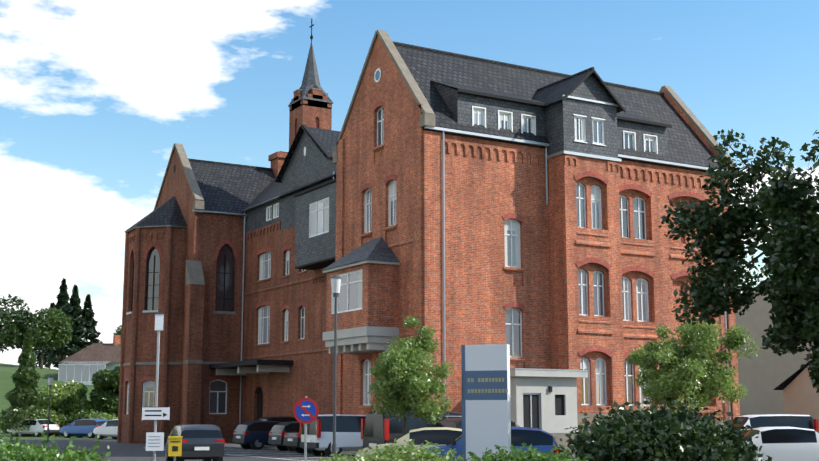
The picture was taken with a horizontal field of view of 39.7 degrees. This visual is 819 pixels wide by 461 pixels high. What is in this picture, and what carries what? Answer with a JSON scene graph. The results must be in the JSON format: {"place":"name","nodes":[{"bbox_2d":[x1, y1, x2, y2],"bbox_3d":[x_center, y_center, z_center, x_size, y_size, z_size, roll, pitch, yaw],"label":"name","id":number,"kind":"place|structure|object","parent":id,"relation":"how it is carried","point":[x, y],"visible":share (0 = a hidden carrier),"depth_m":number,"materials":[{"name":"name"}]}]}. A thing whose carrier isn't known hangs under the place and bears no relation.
{"place":"outdoors","nodes":[
{"label":"outdoors","id":0,"kind":"place"},
{"bbox_2d":[0,363,111,439],"bbox_3d":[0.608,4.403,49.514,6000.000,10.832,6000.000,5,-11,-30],"label":"ground","id":1,"kind":"structure","parent":0,"point":[7,372],"depth_m":141.44,"materials":[{"name":"green plant"}]},
{"bbox_2d":[0,407,22,433],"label":"shrub","id":2,"kind":"object","parent":1,"relation":"on","point":[3,423],"visible":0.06,"depth_m":107.60,"materials":[{"name":"green plant"}]},
{"bbox_2d":[0,294,40,352],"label":"tree","id":3,"kind":"object","parent":1,"relation":"on","point":[15,325],"visible":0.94,"depth_m":139.09,"materials":[{"name":"green plant"}]},
{"bbox_2d":[0,328,47,436],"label":"thuja","id":4,"kind":"object","parent":1,"relation":"on","point":[25,387],"visible":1,"depth_m":93.75,"materials":[{"name":"green plant"}]},
{"bbox_2d":[7,419,59,436],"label":"car","id":5,"kind":"object","parent":1,"relation":"on","point":[37,428],"visible":0.73,"depth_m":92.88,"materials":[{"name":"white paint"}]},
{"bbox_2d":[23,382,54,404],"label":"shrub","id":6,"kind":"object","parent":1,"relation":"on","point":[42,388],"visible":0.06,"depth_m":126.19,"materials":[{"name":"green plant"}]},
{"bbox_2d":[17,406,69,435],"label":"shrub","id":7,"kind":"object","parent":1,"relation":"on","point":[55,416],"visible":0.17,"depth_m":96.00,"materials":[{"name":"green plant"}]},
{"bbox_2d":[33,302,65,368],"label":"conifer","id":8,"kind":"object","parent":1,"relation":"on","point":[37,353],"visible":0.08,"depth_m":178.81,"materials":[{"name":"green plant"}]},
{"bbox_2d":[30,308,73,368],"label":"tree","id":9,"kind":"object","parent":1,"relation":"on","point":[58,329],"visible":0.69,"depth_m":159.25,"materials":[{"name":"green plant"}]},
{"bbox_2d":[37,278,81,368],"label":"conifer","id":10,"kind":"object","parent":1,"relation":"on","point":[63,304],"visible":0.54,"depth_m":172.24,"materials":[{"name":"green plant"}]},
{"bbox_2d":[39,380,93,435],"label":"bush","id":11,"kind":"object","parent":1,"relation":"on","point":[69,398],"visible":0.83,"depth_m":98.03,"materials":[{"name":"green plant"}]},
{"bbox_2d":[46,285,89,366],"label":"conifer","id":12,"kind":"object","parent":1,"relation":"on","point":[76,312],"visible":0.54,"depth_m":174.01,"materials":[{"name":"green plant"}]},
{"bbox_2d":[60,409,105,435],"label":"shrub","id":13,"kind":"object","parent":1,"relation":"on","point":[82,414],"visible":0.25,"depth_m":94.73,"materials":[{"name":"green plant"}]},
{"bbox_2d":[59,419,107,437],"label":"blue car","id":14,"kind":"object","parent":1,"relation":"on","point":[80,428],"visible":0.73,"depth_m":87.99,"materials":[{"name":"blue paint"}]},
{"bbox_2d":[71,294,102,352],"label":"conifer","id":15,"kind":"object","parent":1,"relation":"on","point":[92,334],"visible":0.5,"depth_m":176.02,"materials":[{"name":"green plant"}]},
{"bbox_2d":[83,411,117,436],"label":"shrub","id":16,"kind":"object","parent":1,"relation":"on","point":[106,416],"visible":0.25,"depth_m":94.18,"materials":[{"name":"green plant"}]},
{"bbox_2d":[89,363,119,416],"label":"tree","id":17,"kind":"object","parent":1,"relation":"on","point":[104,394],"visible":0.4,"depth_m":97.09,"materials":[{"name":"green plant"}]},
{"bbox_2d":[93,405,115,416],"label":"shrub","id":18,"kind":"object","parent":1,"relation":"on","point":[108,412],"visible":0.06,"depth_m":124.93,"materials":[{"name":"green plant"}]},
{"bbox_2d":[113,325,121,334],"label":"tree","id":19,"kind":"object","parent":1,"relation":"on","point":[119,330],"depth_m":164.03,"materials":[{"name":"green plant"}]},
{"bbox_2d":[0,438,575,460],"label":"road pavement","id":20,"kind":"structure","parent":0,"point":[139,452],"depth_m":54.90,"materials":[{"name":"grey asphalt"}]},
{"bbox_2d":[46,376,53,442],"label":"street lamp","id":21,"kind":"object","parent":20,"relation":"on","point":[50,380],"visible":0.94,"depth_m":74.24,"materials":[{"name":"grey metal"}]},
{"bbox_2d":[0,431,110,460],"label":"hedge","id":22,"kind":"object","parent":20,"relation":"on","point":[17,451],"visible":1,"depth_m":15.88,"materials":[{"name":"green plant"}]},
{"bbox_2d":[93,419,117,438],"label":"car","id":23,"kind":"object","parent":20,"relation":"on","point":[109,428],"visible":0.44,"depth_m":83.35,"materials":[{"name":"white paint"}]},
{"bbox_2d":[142,313,169,460],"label":"sign pole","id":24,"kind":"object","parent":20,"relation":"on","point":[154,441],"visible":1,"depth_m":35.24,"materials":[{"name":"grey metal"}]},
{"bbox_2d":[168,436,182,460],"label":"post box","id":25,"kind":"object","parent":20,"relation":"on","point":[175,447],"visible":1,"depth_m":35.23,"materials":[{"name":"yellow metal"}]},
{"bbox_2d":[164,424,224,460],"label":"hatchback car","id":26,"kind":"object","parent":20,"relation":"on","point":[204,442],"visible":0.81,"depth_m":40.19,"materials":[{"name":"grey paint"}]},
{"bbox_2d":[117,18,340,443],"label":"church","id":27,"kind":"structure","parent":20,"relation":"on","point":[225,264],"depth_m":72.67,"materials":[{"name":"red brick"}]},
{"bbox_2d":[232,421,279,449],"bbox_3d":[-7.270,10.992,60.847,4.145,1.524,2.140,5,-11,-30],"label":"dark hatchback","id":28,"kind":"object","parent":20,"relation":"on","point":[253,435],"visible":0.6,"depth_m":59.62,"materials":[{"name":"blue paint"}]},
{"bbox_2d":[257,416,296,445],"bbox_3d":[-6.665,11.693,65.893,4.545,1.753,2.240,5,-11,-30],"label":"dark car","id":29,"kind":"object","parent":20,"relation":"on","point":[283,418],"visible":0.02,"depth_m":64.90,"materials":[{"name":"grey paint"}]},
{"bbox_2d":[268,421,299,450],"bbox_3d":[-5.001,10.505,57.839,4.145,1.524,2.140,5,-11,-30],"label":"car","id":30,"kind":"object","parent":20,"relation":"on","point":[276,433],"visible":0.31,"depth_m":56.69,"materials":[{"name":"grey paint"}]},
{"bbox_2d":[283,428,311,453],"bbox_3d":[-3.767,10.054,54.927,4.445,1.484,2.160,5,-11,-30],"label":"dark car","id":31,"kind":"object","parent":20,"relation":"on","point":[292,439],"visible":0.12,"depth_m":53.86,"materials":[{"name":"black paint"}]},
{"bbox_2d":[293,396,318,460],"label":"no parking sign","id":32,"kind":"object","parent":20,"relation":"on","point":[305,410],"visible":1,"depth_m":26.27,"materials":[{"name":"blue metal"}]},
{"bbox_2d":[299,414,365,456],"bbox_3d":[-2.562,9.218,50.985,4.445,1.873,2.180,5,-11,-30],"label":"van","id":33,"kind":"object","parent":20,"relation":"on","point":[320,434],"visible":0.46,"depth_m":49.80,"materials":[{"name":"white paint"}]},
{"bbox_2d":[330,275,341,459],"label":"street lamp","id":34,"kind":"object","parent":20,"relation":"on","point":[335,282],"visible":0.98,"depth_m":36.50,"materials":[{"name":"grey metal"}]},
{"bbox_2d":[318,451,367,460],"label":"light bush","id":35,"kind":"object","parent":20,"relation":"on","point":[338,456],"visible":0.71,"depth_m":23.60,"materials":[{"name":"green plant"}]},
{"bbox_2d":[344,438,472,460],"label":"light bush","id":36,"kind":"object","parent":20,"relation":"on","point":[388,453],"visible":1,"depth_m":21.93,"materials":[{"name":"green plant"}]},
{"bbox_2d":[355,427,461,460],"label":"cream car","id":37,"kind":"object","parent":20,"relation":"on","point":[440,435],"visible":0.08,"depth_m":34.26,"materials":[{"name":"beige paint"}]},
{"bbox_2d":[367,315,453,433],"bbox_3d":[-0.004,5.483,39.160,3.094,5.190,3.256,-1,-9,6],"label":"corner tree","id":38,"kind":"object","parent":20,"relation":"on","point":[405,384],"visible":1,"depth_m":38.76,"materials":[{"name":"green plant"}]},
{"bbox_2d":[361,411,461,448],"bbox_3d":[0.705,8.115,44.644,4.945,2.023,2.300,5,-11,-30],"label":"black van","id":39,"kind":"object","parent":20,"relation":"on","point":[376,429],"visible":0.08,"depth_m":43.40,"materials":[{"name":"black paint"}]},
{"bbox_2d":[58,284,818,425],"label":"background houses","id":40,"kind":"structure","parent":20,"relation":"on","point":[774,383],"depth_m":79.43,"materials":[{"name":"beige paint"}]},
{"bbox_2d":[434,416,519,428],"bbox_3d":[3.124,7.952,42.994,4.545,1.818,2.240,5,-11,-30],"label":"car","id":41,"kind":"object","parent":20,"relation":"on","point":[452,422],"visible":0.06,"depth_m":42.04,"materials":[{"name":"black paint"}]},
{"bbox_2d":[461,344,510,460],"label":"sign pylon","id":42,"kind":"object","parent":20,"relation":"on","point":[486,410],"visible":1,"depth_m":29.11,"materials":[{"name":"grey metal"}]},
{"bbox_2d":[417,427,559,460],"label":"blue car","id":43,"kind":"object","parent":20,"relation":"on","point":[539,439],"visible":0.17,"depth_m":31.76,"materials":[{"name":"blue paint"}]},
{"bbox_2d":[460,443,587,460],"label":"light bush","id":44,"kind":"object","parent":20,"relation":"on","point":[534,455],"visible":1,"depth_m":22.00,"materials":[{"name":"green plant"}]},
{"bbox_2d":[321,29,739,455],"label":"hospital block","id":45,"kind":"structure","parent":20,"relation":"on","point":[520,210],"depth_m":53.31,"materials":[{"name":"red brick"}]},
{"bbox_2d":[554,395,771,460],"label":"dark bush","id":46,"kind":"object","parent":20,"relation":"on","point":[654,433],"visible":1,"depth_m":23.07,"materials":[{"name":"green plant"}]},
{"bbox_2d":[627,316,761,413],"bbox_3d":[9.669,5.658,40.363,4.252,5.228,4.357,5,-11,-30],"label":"tree","id":47,"kind":"object","parent":20,"relation":"on","point":[692,370],"visible":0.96,"depth_m":39.67,"materials":[{"name":"green plant"}]},
{"bbox_2d":[658,129,818,392],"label":"tree","id":48,"kind":"object","parent":20,"relation":"on","point":[789,247],"visible":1,"depth_m":30.98,"materials":[{"name":"green plant"}]},
{"bbox_2d":[729,414,818,432],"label":"car","id":49,"kind":"object","parent":20,"relation":"on","point":[784,420],"depth_m":48.05,"materials":[{"name":"white paint"}]},
{"bbox_2d":[742,426,818,460],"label":"white car","id":50,"kind":"object","parent":20,"relation":"on","point":[788,443],"visible":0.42,"depth_m":35.91,"materials":[{"name":"white paint"}]},
{"bbox_2d":[0,0,818,369],"label":"sky","id":51,"kind":"structure","parent":0,"point":[97,96],"materials":[{"name":"blue"}]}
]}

